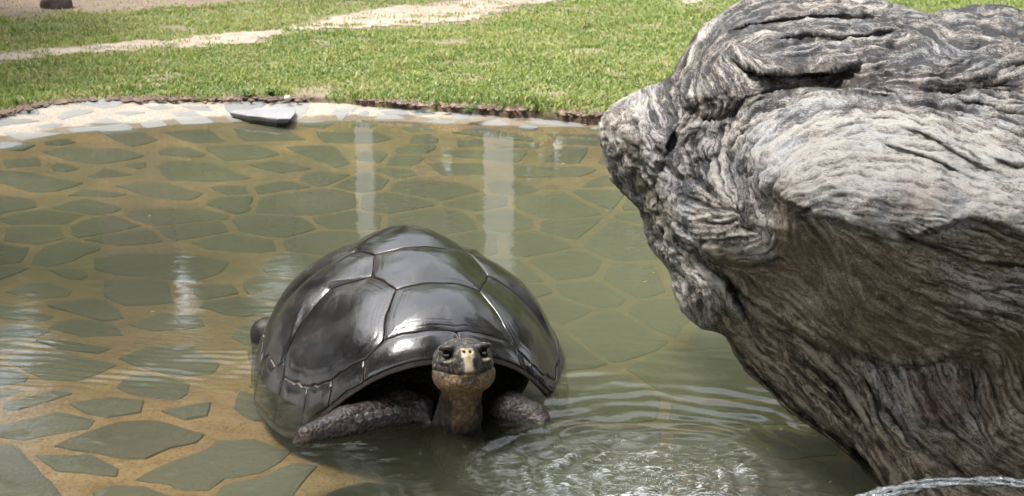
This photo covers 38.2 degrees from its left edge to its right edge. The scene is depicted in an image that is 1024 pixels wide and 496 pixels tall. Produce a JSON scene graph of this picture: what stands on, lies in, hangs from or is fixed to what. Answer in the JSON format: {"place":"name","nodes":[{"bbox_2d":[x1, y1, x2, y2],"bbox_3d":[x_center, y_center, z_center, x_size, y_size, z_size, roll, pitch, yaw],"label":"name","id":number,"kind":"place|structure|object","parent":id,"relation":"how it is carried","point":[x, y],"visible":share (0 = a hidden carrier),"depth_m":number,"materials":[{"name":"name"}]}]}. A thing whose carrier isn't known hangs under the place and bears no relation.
{"place":"outdoors","nodes":[
{"label":"outdoors","id":0,"kind":"place"},
{"bbox_2d":[0,0,703,60],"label":"dirt path","id":1,"kind":"structure","parent":0,"point":[385,21],"depth_m":13.06,"materials":[{"name":"soil"}]},
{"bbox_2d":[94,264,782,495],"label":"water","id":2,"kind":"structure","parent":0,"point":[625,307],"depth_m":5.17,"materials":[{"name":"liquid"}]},
{"bbox_2d":[522,429,761,492],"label":"splash droplets","id":3,"kind":"object","parent":2,"relation":"on","point":[657,478],"visible":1,"depth_m":4.02,"materials":[{"name":"clear liquid"}]},
{"bbox_2d":[855,475,1023,495],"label":"water jet","id":4,"kind":"object","parent":2,"relation":"on","point":[911,485],"visible":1,"depth_m":3.58},
{"bbox_2d":[0,99,884,495],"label":"pond floor","id":5,"kind":"structure","parent":0,"point":[228,241],"depth_m":6.25,"materials":[{"name":"stone"}]},
{"bbox_2d":[230,107,295,127],"bbox_3d":[-1.529,-0.782,9.047,0.406,0.107,0.385,0,16,0],"label":"slab stone","id":6,"kind":"object","parent":5,"relation":"on","point":[278,117],"visible":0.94,"depth_m":8.96,"materials":[{"name":"grey stone"}]},
{"bbox_2d":[284,95,290,100],"bbox_3d":[-1.415,-0.944,9.315,0.046,0.042,0.036,0,16,0],"label":"pebble","id":7,"kind":"object","parent":5,"relation":"on","point":[287,97],"visible":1,"depth_m":9.30,"materials":[{"name":"white stone"}]},
{"bbox_2d":[0,93,604,117],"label":"soil clods","id":8,"kind":"object","parent":5,"relation":"on","point":[25,106],"visible":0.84,"depth_m":9.29,"materials":[{"name":"brown soil"}]},
{"bbox_2d":[250,225,568,477],"bbox_3d":[-0.361,0.260,4.913,1.101,0.638,1.468,0,16,0],"label":"tortoise","id":9,"kind":"object","parent":5,"relation":"on","point":[443,350],"visible":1,"depth_m":4.54},
{"bbox_2d":[461,103,480,115],"bbox_3d":[-0.249,-0.833,8.909,0.128,0.075,0.125,0,16,0],"label":"weed","id":10,"kind":"object","parent":5,"relation":"on","point":[470,109],"visible":1,"depth_m":8.92,"materials":[{"name":"green plant"}]},
{"bbox_2d":[597,0,1023,495],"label":"boulder","id":11,"kind":"object","parent":5,"relation":"on","point":[825,198],"visible":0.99,"depth_m":3.85,"materials":[{"name":"grey stone"}]},
{"bbox_2d":[0,0,1023,124],"bbox_3d":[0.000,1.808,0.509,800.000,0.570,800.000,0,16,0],"label":"lawn","id":12,"kind":"structure","parent":0,"point":[551,114],"depth_m":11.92,"materials":[{"name":"plant"}]},
{"bbox_2d":[40,0,72,9],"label":"rock","id":13,"kind":"object","parent":12,"relation":"on","point":[55,4],"visible":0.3,"depth_m":13.97,"materials":[{"name":"grey stone"}]},
{"bbox_2d":[240,89,252,95],"bbox_3d":[-1.696,-0.984,9.465,0.098,0.065,0.122,8,17,25],"label":"weed","id":14,"kind":"object","parent":12,"relation":"on","point":[243,90],"visible":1,"depth_m":9.46,"materials":[{"name":"green plant"}]},
{"bbox_2d":[264,88,283,93],"bbox_3d":[-1.534,-0.998,9.510,0.130,0.068,0.150,15,21,42],"label":"weed","id":15,"kind":"object","parent":12,"relation":"on","point":[270,90],"visible":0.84,"depth_m":9.48,"materials":[{"name":"green plant"}]}
]}

